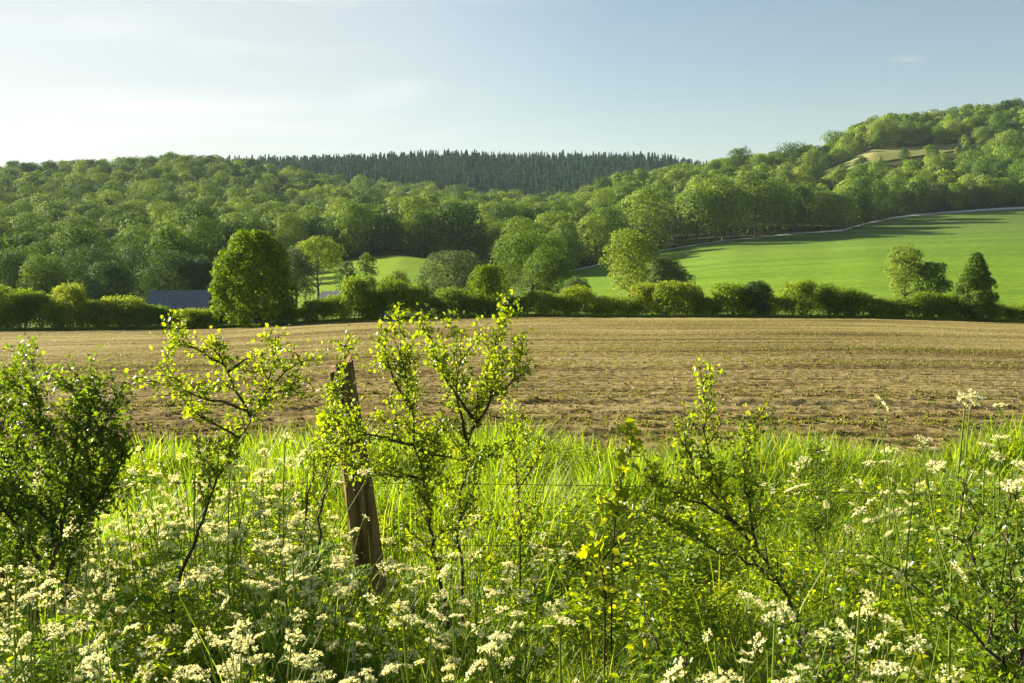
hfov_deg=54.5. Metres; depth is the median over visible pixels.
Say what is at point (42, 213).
woodland tree
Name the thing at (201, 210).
woodland tree
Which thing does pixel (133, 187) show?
woodland tree
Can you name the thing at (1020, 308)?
hedge bush
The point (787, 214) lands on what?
woodland tree
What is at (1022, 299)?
hedge bush
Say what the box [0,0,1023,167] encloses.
sky
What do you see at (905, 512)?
cow parsley
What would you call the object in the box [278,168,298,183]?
woodland tree
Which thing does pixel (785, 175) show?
woodland tree
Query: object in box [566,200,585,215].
woodland tree
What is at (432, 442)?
hawthorn
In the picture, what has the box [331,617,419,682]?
cow parsley
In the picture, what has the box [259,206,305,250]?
woodland tree
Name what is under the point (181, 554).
cow parsley
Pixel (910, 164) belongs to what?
woodland tree
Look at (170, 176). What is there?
woodland tree
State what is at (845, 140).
woodland tree
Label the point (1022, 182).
woodland tree
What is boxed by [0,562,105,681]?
cow parsley
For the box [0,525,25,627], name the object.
cow parsley
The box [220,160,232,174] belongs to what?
woodland tree
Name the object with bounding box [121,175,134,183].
woodland tree
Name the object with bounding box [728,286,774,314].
hedge bush
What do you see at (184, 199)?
woodland tree
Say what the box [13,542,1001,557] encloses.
barbed wire
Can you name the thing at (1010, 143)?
woodland tree
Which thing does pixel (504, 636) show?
cow parsley
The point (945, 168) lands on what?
woodland tree
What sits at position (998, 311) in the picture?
hedge bush
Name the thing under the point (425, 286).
pale bush
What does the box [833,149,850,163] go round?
woodland tree
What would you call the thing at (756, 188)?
woodland tree
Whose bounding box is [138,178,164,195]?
woodland tree
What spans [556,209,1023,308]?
crop field
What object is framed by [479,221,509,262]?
woodland tree
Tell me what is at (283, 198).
woodland tree
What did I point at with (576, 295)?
hedge bush
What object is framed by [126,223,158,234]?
woodland tree
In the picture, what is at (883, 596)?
cow parsley
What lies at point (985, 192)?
woodland tree
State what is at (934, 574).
cow parsley
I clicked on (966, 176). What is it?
woodland tree
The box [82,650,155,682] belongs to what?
cow parsley
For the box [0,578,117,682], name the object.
cow parsley
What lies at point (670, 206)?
woodland tree
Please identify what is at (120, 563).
cow parsley
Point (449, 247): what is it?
woodland tree
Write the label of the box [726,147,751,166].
skyline tree
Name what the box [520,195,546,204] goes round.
woodland tree
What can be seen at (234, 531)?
cow parsley
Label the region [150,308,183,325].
hedge bush
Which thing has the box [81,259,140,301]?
dark tree
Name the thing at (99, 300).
hedge bush
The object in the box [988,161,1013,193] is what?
woodland tree
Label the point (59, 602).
cow parsley
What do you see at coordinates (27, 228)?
woodland tree
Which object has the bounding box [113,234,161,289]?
woodland tree
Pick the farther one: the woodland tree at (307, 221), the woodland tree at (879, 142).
the woodland tree at (879, 142)
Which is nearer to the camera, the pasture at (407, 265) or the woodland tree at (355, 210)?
the pasture at (407, 265)
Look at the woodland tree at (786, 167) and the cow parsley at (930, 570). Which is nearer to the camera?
the cow parsley at (930, 570)
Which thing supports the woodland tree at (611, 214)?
on the ground at (807, 227)
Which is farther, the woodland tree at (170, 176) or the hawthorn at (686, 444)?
the woodland tree at (170, 176)
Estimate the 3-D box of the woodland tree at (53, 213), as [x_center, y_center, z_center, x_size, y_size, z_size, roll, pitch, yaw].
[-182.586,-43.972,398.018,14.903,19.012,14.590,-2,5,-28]
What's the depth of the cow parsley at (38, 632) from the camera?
3.49 m
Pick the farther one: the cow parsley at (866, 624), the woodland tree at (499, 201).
the woodland tree at (499, 201)
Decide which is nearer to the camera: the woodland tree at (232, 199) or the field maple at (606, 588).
the field maple at (606, 588)
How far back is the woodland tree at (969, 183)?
474.38 m
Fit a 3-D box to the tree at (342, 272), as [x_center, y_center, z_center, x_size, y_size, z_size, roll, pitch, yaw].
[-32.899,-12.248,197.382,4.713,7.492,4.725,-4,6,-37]
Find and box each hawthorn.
[0,332,153,669]
[118,309,327,666]
[298,323,390,661]
[314,289,546,662]
[493,393,553,609]
[625,354,823,655]
[794,435,842,561]
[852,445,1023,682]
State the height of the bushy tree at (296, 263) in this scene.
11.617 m
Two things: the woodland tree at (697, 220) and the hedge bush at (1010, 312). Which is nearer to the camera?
the hedge bush at (1010, 312)
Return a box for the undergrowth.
[0,444,1023,682]
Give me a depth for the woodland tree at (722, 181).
392.05 m
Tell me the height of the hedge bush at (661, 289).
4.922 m
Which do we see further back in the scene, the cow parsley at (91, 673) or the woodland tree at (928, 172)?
the woodland tree at (928, 172)
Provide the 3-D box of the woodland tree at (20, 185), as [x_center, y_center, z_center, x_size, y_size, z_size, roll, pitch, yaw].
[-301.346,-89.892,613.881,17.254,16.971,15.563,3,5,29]
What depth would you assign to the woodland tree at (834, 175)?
535.39 m
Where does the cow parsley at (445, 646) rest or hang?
on the ground at (807, 227)
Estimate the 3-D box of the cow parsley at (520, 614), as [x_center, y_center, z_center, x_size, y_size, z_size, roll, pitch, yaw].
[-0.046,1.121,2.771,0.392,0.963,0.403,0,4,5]
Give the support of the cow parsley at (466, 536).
on the ground at (807, 227)
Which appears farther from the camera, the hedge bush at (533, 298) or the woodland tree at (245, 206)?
the woodland tree at (245, 206)
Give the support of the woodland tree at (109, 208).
on the ground at (807, 227)
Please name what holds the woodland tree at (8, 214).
on the ground at (807, 227)
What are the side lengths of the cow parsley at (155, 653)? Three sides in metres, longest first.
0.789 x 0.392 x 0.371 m
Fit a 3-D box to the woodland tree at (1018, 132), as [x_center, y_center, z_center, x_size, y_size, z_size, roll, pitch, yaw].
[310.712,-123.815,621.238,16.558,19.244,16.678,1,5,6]
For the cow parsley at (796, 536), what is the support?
on the ground at (807, 227)
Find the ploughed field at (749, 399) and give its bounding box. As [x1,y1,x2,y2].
[0,317,1023,463]
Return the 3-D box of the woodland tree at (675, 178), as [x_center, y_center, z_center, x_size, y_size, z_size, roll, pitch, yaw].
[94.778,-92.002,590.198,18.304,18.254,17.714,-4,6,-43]
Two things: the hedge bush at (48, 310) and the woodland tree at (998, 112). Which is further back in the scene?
the woodland tree at (998, 112)
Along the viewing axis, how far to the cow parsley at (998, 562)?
2.65 m
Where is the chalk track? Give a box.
[569,207,1023,270]
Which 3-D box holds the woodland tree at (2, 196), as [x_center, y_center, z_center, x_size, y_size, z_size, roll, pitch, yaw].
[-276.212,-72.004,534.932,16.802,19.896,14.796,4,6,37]
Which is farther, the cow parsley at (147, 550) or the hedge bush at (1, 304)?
the hedge bush at (1, 304)
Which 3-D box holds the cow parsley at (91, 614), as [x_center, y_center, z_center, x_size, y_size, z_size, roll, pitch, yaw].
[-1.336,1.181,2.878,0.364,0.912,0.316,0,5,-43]
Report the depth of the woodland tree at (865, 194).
434.61 m
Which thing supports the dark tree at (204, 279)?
on the ground at (807, 227)
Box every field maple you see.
[576,513,639,678]
[594,416,652,678]
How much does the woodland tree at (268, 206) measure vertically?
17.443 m
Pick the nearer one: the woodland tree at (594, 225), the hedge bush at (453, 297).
the hedge bush at (453, 297)
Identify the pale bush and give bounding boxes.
[382,269,410,307]
[413,283,434,313]
[561,275,591,310]
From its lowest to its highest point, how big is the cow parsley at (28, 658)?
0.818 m
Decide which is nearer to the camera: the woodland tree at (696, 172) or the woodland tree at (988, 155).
the woodland tree at (988, 155)
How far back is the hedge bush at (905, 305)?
118.88 m
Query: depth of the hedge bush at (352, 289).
118.25 m
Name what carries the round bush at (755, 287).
on the ground at (807, 227)
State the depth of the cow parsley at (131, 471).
4.91 m
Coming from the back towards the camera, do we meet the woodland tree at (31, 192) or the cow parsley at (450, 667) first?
the woodland tree at (31, 192)
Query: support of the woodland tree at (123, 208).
on the ground at (807, 227)
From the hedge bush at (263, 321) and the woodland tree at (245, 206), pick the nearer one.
the hedge bush at (263, 321)
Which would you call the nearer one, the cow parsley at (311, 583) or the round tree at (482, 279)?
the cow parsley at (311, 583)
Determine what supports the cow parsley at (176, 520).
on the ground at (807, 227)
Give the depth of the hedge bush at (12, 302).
118.61 m
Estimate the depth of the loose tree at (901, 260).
149.08 m
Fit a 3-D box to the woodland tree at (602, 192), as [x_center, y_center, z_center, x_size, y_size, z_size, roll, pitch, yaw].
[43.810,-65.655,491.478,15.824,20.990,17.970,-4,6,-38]
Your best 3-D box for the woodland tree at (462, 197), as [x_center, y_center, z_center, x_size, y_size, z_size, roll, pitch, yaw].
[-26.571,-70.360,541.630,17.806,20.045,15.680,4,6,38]
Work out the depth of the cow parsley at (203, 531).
3.46 m
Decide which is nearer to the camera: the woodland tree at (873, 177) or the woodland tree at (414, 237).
the woodland tree at (414, 237)
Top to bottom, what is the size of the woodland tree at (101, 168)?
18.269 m
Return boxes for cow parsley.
[0,481,48,615]
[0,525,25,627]
[0,526,58,681]
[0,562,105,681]
[0,563,103,682]
[0,574,92,675]
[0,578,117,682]
[0,586,68,653]
[0,591,50,652]
[0,593,27,667]
[0,615,81,682]
[0,635,53,682]
[0,655,116,682]
[2,535,81,682]
[5,520,88,632]
[8,541,112,641]
[9,623,26,682]
[10,589,121,682]
[11,590,133,682]
[14,454,79,577]
[18,583,135,669]
[25,504,95,626]
[38,522,146,681]
[38,539,116,623]
[39,495,124,626]
[58,524,144,640]
[65,622,179,682]
[66,645,113,682]
[72,593,124,680]
[77,562,170,665]
[80,536,150,620]
[80,552,145,677]
[82,511,156,624]
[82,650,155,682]
[95,484,180,661]
[101,481,182,607]
[105,446,201,590]
[115,511,191,573]
[120,457,287,672]
[126,484,232,613]
[128,510,193,628]
[141,624,199,682]
[142,514,231,663]
[148,453,248,598]
[149,502,220,572]
[155,597,214,682]
[156,483,238,593]
[158,518,197,618]
[161,528,266,680]
[162,495,267,652]
[164,465,273,680]
[165,474,230,566]
[174,619,364,682]
[175,498,234,557]
[175,506,252,582]
[179,543,346,682]
[184,626,271,682]
[188,573,225,656]
[199,578,227,630]
[204,524,289,672]
[205,607,354,682]
[209,631,266,682]
[211,538,349,682]
[215,515,318,649]
[215,570,320,667]
[217,460,294,569]
[220,432,373,675]
[220,469,300,568]
[221,564,287,628]
[221,612,317,682]
[223,563,320,679]
[224,504,325,680]
[227,528,299,591]
[228,634,336,682]
[232,455,286,521]
[233,440,304,541]
[235,530,336,682]
[241,502,290,571]
[246,629,374,682]
[247,580,361,682]
[250,509,309,571]
[266,501,335,563]
[274,551,399,680]
[279,601,357,680]
[285,514,393,644]
[288,511,349,586]
[290,480,371,615]
[292,624,363,682]
[299,510,353,586]
[304,639,374,680]
[312,554,410,682]
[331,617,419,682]
[343,641,401,682]
[357,556,450,682]
[366,588,487,682]
[398,507,486,682]
[400,561,514,682]
[402,603,514,682]
[414,621,492,682]
[423,507,502,588]
[429,548,537,682]
[441,650,580,682]
[443,571,567,682]
[445,528,512,682]
[468,593,565,682]
[477,615,743,682]
[485,542,578,682]
[512,521,583,623]
[637,501,711,628]
[661,656,753,682]
[694,628,804,682]
[703,600,908,682]
[738,588,950,682]
[739,580,822,682]
[761,472,823,565]
[779,450,875,620]
[801,649,829,680]
[802,650,880,680]
[806,604,908,682]
[809,675,874,682]
[827,489,906,676]
[837,641,891,682]
[847,479,969,647]
[853,460,918,647]
[855,446,928,626]
[859,513,910,586]
[874,388,1023,682]
[877,520,985,647]
[878,526,959,662]
[907,648,967,682]
[919,450,1023,682]
[925,442,1023,664]
[927,579,1022,676]
[941,434,1023,659]
[960,453,1023,578]
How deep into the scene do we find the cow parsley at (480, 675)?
2.34 m
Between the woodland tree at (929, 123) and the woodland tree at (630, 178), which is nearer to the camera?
the woodland tree at (630, 178)
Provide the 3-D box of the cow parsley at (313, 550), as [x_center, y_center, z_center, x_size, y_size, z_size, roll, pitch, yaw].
[-0.788,0.957,3.616,0.412,1.277,0.517,-3,6,-36]
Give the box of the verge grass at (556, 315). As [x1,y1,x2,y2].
[0,313,1023,330]
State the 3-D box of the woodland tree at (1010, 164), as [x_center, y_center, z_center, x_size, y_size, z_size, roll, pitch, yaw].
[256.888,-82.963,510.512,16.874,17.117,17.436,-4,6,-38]
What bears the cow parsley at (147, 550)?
on the ground at (807, 227)
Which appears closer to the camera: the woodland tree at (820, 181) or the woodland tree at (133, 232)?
the woodland tree at (133, 232)
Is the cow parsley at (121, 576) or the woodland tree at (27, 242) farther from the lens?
the woodland tree at (27, 242)
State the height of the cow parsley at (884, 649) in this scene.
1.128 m
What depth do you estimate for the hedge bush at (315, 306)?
118.38 m
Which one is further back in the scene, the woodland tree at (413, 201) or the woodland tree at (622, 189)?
the woodland tree at (622, 189)
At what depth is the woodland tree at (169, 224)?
288.55 m
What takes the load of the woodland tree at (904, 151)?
on the ground at (807, 227)
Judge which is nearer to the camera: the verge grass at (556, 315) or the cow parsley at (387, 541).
the cow parsley at (387, 541)
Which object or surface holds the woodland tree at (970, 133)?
on the ground at (807, 227)
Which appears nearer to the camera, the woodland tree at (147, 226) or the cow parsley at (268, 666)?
the cow parsley at (268, 666)
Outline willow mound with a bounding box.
[413,249,490,305]
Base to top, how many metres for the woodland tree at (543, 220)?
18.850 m
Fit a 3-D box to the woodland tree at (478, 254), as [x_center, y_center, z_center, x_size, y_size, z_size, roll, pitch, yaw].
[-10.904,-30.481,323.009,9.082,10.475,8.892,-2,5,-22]
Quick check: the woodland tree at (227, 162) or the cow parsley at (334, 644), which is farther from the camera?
the woodland tree at (227, 162)
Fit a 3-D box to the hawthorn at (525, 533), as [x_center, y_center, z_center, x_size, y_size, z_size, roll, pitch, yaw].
[0.054,0.889,4.493,0.278,1.331,0.296,0,5,0]
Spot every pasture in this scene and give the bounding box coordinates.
[290,257,498,308]
[825,143,983,173]
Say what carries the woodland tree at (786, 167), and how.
on the ground at (807, 227)
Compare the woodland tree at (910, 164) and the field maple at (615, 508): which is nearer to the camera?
the field maple at (615, 508)
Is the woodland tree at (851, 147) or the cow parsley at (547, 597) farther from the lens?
the woodland tree at (851, 147)
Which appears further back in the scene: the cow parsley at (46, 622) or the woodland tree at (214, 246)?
the woodland tree at (214, 246)
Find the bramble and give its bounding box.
[624,582,870,682]
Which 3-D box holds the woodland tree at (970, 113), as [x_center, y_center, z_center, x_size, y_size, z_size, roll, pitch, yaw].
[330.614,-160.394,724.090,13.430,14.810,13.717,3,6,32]
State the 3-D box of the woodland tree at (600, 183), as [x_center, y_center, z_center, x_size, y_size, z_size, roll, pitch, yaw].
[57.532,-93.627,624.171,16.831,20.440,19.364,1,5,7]
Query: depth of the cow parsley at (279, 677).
2.81 m
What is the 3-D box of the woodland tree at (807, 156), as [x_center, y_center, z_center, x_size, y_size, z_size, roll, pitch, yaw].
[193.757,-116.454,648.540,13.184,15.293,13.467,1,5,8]
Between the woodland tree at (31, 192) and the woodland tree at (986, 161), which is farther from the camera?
the woodland tree at (31, 192)
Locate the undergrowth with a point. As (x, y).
(686, 603)
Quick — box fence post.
[328,355,389,621]
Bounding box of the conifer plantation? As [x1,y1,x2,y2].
[227,154,706,196]
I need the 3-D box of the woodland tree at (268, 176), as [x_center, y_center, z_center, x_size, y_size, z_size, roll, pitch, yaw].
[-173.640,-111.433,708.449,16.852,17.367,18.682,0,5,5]
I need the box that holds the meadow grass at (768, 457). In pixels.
[0,403,1023,682]
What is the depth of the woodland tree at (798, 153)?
671.22 m
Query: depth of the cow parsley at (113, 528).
4.18 m
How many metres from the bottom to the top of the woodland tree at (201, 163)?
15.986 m
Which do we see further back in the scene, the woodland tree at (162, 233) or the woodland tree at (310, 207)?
the woodland tree at (310, 207)
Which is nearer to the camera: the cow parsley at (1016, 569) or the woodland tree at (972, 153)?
the cow parsley at (1016, 569)
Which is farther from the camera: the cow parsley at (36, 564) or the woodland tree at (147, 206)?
the woodland tree at (147, 206)
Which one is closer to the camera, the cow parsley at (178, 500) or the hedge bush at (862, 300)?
the cow parsley at (178, 500)
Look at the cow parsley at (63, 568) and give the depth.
4.73 m
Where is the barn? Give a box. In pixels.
[146,290,214,323]
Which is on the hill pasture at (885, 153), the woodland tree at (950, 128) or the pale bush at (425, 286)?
the woodland tree at (950, 128)
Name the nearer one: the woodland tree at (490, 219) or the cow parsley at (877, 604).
the cow parsley at (877, 604)
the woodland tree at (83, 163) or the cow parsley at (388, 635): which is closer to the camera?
the cow parsley at (388, 635)
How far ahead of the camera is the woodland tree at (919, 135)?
667.15 m
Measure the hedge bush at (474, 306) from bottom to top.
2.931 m
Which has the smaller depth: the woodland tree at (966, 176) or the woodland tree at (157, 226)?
the woodland tree at (157, 226)
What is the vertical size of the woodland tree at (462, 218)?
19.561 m
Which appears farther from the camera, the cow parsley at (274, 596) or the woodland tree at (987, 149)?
the woodland tree at (987, 149)
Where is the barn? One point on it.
(185, 299)
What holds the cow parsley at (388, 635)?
on the ground at (807, 227)
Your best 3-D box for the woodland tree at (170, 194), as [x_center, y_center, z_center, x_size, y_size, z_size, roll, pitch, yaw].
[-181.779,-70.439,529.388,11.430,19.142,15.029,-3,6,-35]
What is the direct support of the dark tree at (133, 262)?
on the ground at (807, 227)
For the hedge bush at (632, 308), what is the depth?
118.88 m
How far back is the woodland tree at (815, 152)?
660.90 m
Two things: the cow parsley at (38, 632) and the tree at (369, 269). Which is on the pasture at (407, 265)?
the tree at (369, 269)
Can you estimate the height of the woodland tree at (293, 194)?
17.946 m
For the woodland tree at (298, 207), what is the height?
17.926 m
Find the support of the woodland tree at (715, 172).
on the ground at (807, 227)
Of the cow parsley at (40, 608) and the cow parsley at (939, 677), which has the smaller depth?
the cow parsley at (939, 677)
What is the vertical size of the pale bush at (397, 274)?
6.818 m
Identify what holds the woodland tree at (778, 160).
on the ground at (807, 227)
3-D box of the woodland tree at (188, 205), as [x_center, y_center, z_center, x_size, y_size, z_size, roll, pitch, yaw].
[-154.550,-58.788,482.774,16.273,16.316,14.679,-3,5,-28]
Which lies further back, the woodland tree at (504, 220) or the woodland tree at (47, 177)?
the woodland tree at (47, 177)
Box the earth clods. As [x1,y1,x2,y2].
[0,343,1023,458]
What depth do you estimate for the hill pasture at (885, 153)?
650.02 m
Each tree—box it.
[0,180,8,188]
[0,191,10,203]
[0,201,16,210]
[0,207,23,218]
[0,214,18,226]
[0,224,15,239]
[0,243,43,292]
[0,249,47,292]
[8,211,49,232]
[8,231,41,268]
[12,182,29,191]
[12,219,44,241]
[13,201,34,213]
[14,184,38,199]
[15,236,41,281]
[16,253,74,302]
[21,241,56,285]
[29,239,71,288]
[35,181,60,196]
[35,211,51,223]
[35,223,66,241]
[38,208,68,224]
[39,176,58,194]
[46,224,118,288]
[49,229,76,256]
[49,242,125,300]
[52,188,79,200]
[55,215,99,233]
[56,161,69,176]
[65,198,90,208]
[65,206,89,217]
[71,159,91,175]
[71,168,87,176]
[73,182,97,197]
[77,221,103,235]
[79,210,108,228]
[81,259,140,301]
[82,192,102,198]
[85,166,106,177]
[86,207,107,215]
[87,179,100,186]
[90,172,115,186]
[96,188,126,205]
[97,165,111,178]
[98,211,129,229]
[99,184,119,203]
[100,205,119,214]
[104,180,123,194]
[105,233,128,262]
[106,241,172,297]
[108,202,147,217]
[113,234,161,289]
[116,225,155,242]
[116,227,156,263]
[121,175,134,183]
[124,192,151,204]
[124,199,149,216]
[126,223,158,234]
[127,181,144,194]
[128,215,152,228]
[133,247,199,301]
[135,200,155,215]
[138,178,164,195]
[142,167,164,178]
[142,181,171,200]
[143,225,196,289]
[145,199,177,223]
[149,222,179,246]
[150,221,189,241]
[156,234,205,288]
[159,172,182,187]
[160,201,192,214]
[161,191,178,202]
[163,208,188,221]
[165,158,184,170]
[172,213,197,223]
[173,162,190,175]
[174,204,226,263]
[175,195,194,204]
[175,215,226,281]
[177,185,200,197]
[178,180,196,188]
[178,254,216,290]
[185,204,199,209]
[188,165,207,181]
[192,194,221,210]
[194,158,206,176]
[197,184,219,197]
[198,178,218,192]
[203,229,227,271]
[207,229,299,327]
[214,206,241,219]
[215,172,230,186]
[215,219,255,277]
[216,214,261,233]
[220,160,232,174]
[223,183,242,190]
[225,196,254,207]
[226,185,249,200]
[233,201,256,211]
[239,208,265,220]
[248,165,267,178]
[248,218,270,267]
[253,184,275,195]
[253,203,276,215]
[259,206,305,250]
[262,173,277,179]
[265,193,292,203]
[274,212,309,254]
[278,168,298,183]
[281,245,316,305]
[284,189,300,200]
[288,205,302,213]
[290,197,309,205]
[291,177,311,187]
[291,218,312,252]
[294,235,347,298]
[298,189,318,198]
[298,204,319,215]
[298,222,333,260]
[308,178,323,187]
[312,198,331,207]
[316,214,351,256]
[321,196,354,251]
[333,261,358,295]
[334,201,374,256]
[336,207,380,253]
[353,194,375,206]
[356,252,378,278]
[361,188,383,200]
[362,229,383,254]
[367,213,409,254]
[396,195,445,255]
[405,212,439,256]
[423,184,438,191]
[424,208,474,254]
[430,202,487,252]
[450,194,470,201]
[465,215,502,260]
[465,232,491,262]
[465,264,509,314]
[477,202,500,222]
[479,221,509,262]
[488,202,518,247]
[489,199,506,205]
[489,227,574,296]
[493,217,517,249]
[500,214,547,274]
[502,200,535,221]
[510,201,535,221]
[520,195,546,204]
[522,245,574,293]
[533,201,549,206]
[533,211,566,229]
[545,200,568,213]
[546,228,587,266]
[548,203,573,222]
[550,220,579,273]
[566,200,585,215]
[569,214,618,260]
[572,215,614,263]
[586,187,615,208]
[591,176,613,191]
[591,206,630,255]
[598,228,660,307]
[610,186,635,198]
[620,186,673,248]
[621,175,635,184]
[633,170,649,187]
[645,201,681,246]
[646,254,695,307]
[648,190,672,201]
[651,177,676,191]
[663,171,683,184]
[669,187,725,243]
[686,169,701,178]
[688,175,745,239]
[696,183,754,239]
[699,174,716,180]
[701,161,721,173]
[707,158,723,170]
[708,169,722,175]
[712,189,753,236]
[721,157,737,167]
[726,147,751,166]
[733,168,784,235]
[737,164,752,170]
[747,177,795,233]
[749,154,772,168]
[752,185,803,231]
[772,157,790,166]
[775,141,810,163]
[775,165,795,181]
[775,169,796,180]
[779,183,813,229]
[788,148,806,160]
[792,165,817,183]
[798,151,818,169]
[803,165,826,182]
[805,190,846,229]
[810,149,823,168]
[813,178,831,191]
[818,154,833,168]
[819,130,853,155]
[824,189,863,228]
[825,166,848,190]
[826,148,842,166]
[833,135,856,156]
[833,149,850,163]
[836,182,859,194]
[845,142,857,157]
[845,169,864,190]
[847,177,882,223]
[849,165,879,179]
[852,133,867,153]
[857,176,878,204]
[864,121,888,146]
[865,160,889,180]
[868,180,890,219]
[871,130,887,147]
[878,174,908,214]
[883,126,900,147]
[883,243,924,300]
[884,168,914,206]
[888,119,903,128]
[895,120,918,146]
[896,148,911,161]
[899,159,921,171]
[904,174,936,209]
[909,186,934,213]
[911,129,928,146]
[913,170,934,201]
[914,261,953,312]
[916,182,946,210]
[919,113,932,126]
[923,120,936,139]
[923,156,946,173]
[931,164,959,182]
[932,126,948,144]
[934,175,956,206]
[939,119,962,143]
[945,182,966,210]
[949,252,1002,321]
[953,148,983,166]
[957,163,972,179]
[957,173,983,203]
[957,178,980,207]
[962,123,976,141]
[963,111,973,117]
[969,156,999,181]
[969,164,995,200]
[971,125,992,148]
[972,114,990,136]
[972,178,1002,206]
[978,153,999,164]
[980,138,1000,156]
[984,114,1007,138]
[986,177,1017,205]
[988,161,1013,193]
[989,111,1006,127]
[990,128,1004,142]
[991,131,1020,157]
[995,177,1023,203]
[997,137,1023,158]
[998,128,1023,145]
[998,145,1023,161]
[1000,163,1019,191]
[1007,162,1023,193]
[1014,158,1023,182]
[1016,114,1023,126]
[1016,178,1023,203]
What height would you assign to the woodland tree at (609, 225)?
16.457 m
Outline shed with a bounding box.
[318,291,341,315]
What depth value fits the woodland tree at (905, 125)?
669.90 m
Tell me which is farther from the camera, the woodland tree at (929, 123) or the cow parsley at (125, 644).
the woodland tree at (929, 123)
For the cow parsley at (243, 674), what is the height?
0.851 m
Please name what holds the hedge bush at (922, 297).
on the ground at (807, 227)
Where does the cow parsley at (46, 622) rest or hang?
on the ground at (807, 227)
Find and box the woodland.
[0,97,1023,282]
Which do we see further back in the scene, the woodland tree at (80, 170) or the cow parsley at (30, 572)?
the woodland tree at (80, 170)
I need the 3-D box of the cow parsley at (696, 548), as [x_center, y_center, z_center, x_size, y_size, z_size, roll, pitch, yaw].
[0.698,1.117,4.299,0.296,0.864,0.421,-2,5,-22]
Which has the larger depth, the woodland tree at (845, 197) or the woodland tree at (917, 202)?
the woodland tree at (917, 202)
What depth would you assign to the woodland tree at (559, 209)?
395.98 m
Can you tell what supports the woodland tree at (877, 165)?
on the ground at (807, 227)
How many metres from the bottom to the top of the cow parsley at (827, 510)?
1.088 m
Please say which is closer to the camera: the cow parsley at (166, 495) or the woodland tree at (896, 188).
the cow parsley at (166, 495)
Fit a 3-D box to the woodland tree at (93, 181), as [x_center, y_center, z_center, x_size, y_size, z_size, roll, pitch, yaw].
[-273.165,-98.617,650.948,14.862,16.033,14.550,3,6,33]
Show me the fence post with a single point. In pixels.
(364, 502)
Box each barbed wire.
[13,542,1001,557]
[27,480,1011,498]
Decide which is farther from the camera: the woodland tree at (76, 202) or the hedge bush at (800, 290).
the woodland tree at (76, 202)
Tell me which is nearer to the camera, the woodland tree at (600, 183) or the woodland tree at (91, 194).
the woodland tree at (91, 194)
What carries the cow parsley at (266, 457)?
on the ground at (807, 227)
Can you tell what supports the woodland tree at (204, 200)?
on the ground at (807, 227)
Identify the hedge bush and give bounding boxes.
[0,284,14,326]
[0,287,45,329]
[0,292,24,328]
[18,290,56,327]
[30,302,81,330]
[48,279,91,328]
[71,300,103,326]
[74,299,119,327]
[92,296,122,326]
[97,293,147,329]
[114,304,154,327]
[139,304,169,326]
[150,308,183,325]
[167,309,193,324]
[174,307,212,328]
[197,307,228,324]
[208,315,250,324]
[234,304,267,323]
[257,304,297,322]
[273,307,318,322]
[299,298,336,322]
[319,294,355,319]
[338,274,372,318]
[356,288,391,319]
[372,276,408,316]
[394,283,425,315]
[412,294,446,315]
[433,286,471,315]
[454,295,496,315]
[478,297,509,314]
[492,296,534,314]
[519,290,565,316]
[536,293,579,313]
[558,285,596,313]
[578,295,617,314]
[607,295,646,317]
[628,282,660,314]
[642,279,692,317]
[666,281,704,315]
[687,295,723,314]
[711,282,748,317]
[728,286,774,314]
[758,294,799,314]
[778,278,825,315]
[811,281,842,314]
[820,286,861,315]
[842,291,885,317]
[865,297,903,317]
[883,297,927,316]
[905,291,945,318]
[920,292,963,318]
[935,291,977,317]
[967,292,1007,320]
[987,305,1020,319]
[1001,304,1023,319]
[1018,297,1023,319]
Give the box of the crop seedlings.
[0,317,1023,458]
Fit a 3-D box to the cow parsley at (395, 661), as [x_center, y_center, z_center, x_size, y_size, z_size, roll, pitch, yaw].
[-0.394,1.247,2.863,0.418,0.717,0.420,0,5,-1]
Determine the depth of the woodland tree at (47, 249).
252.13 m
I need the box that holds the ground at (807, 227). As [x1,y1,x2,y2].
[1,125,1023,661]
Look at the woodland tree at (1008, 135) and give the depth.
604.94 m
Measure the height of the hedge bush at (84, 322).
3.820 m
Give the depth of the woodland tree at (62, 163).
763.34 m
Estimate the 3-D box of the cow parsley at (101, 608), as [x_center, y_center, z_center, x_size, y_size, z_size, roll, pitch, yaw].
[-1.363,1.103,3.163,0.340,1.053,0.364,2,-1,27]
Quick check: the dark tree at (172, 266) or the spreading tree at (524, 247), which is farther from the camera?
the dark tree at (172, 266)
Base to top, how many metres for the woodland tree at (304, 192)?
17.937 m
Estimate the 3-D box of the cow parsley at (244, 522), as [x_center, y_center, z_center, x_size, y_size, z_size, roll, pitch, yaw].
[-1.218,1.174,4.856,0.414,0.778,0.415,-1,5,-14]
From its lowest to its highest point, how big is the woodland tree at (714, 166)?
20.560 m
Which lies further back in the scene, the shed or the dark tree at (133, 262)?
the dark tree at (133, 262)
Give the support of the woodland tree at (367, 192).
on the ground at (807, 227)
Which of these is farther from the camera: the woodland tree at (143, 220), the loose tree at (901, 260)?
the woodland tree at (143, 220)
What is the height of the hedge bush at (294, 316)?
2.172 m
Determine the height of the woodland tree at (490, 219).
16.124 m
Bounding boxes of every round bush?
[357,277,378,308]
[739,280,776,315]
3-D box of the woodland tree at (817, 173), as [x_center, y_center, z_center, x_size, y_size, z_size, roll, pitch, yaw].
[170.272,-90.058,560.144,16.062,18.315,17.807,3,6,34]
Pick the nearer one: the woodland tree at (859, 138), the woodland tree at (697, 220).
the woodland tree at (697, 220)
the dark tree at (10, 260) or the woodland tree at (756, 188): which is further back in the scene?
the woodland tree at (756, 188)
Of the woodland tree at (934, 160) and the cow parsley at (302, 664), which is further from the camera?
the woodland tree at (934, 160)
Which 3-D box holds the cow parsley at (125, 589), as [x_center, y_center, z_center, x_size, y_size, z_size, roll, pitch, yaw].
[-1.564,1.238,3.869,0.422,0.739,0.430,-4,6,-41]

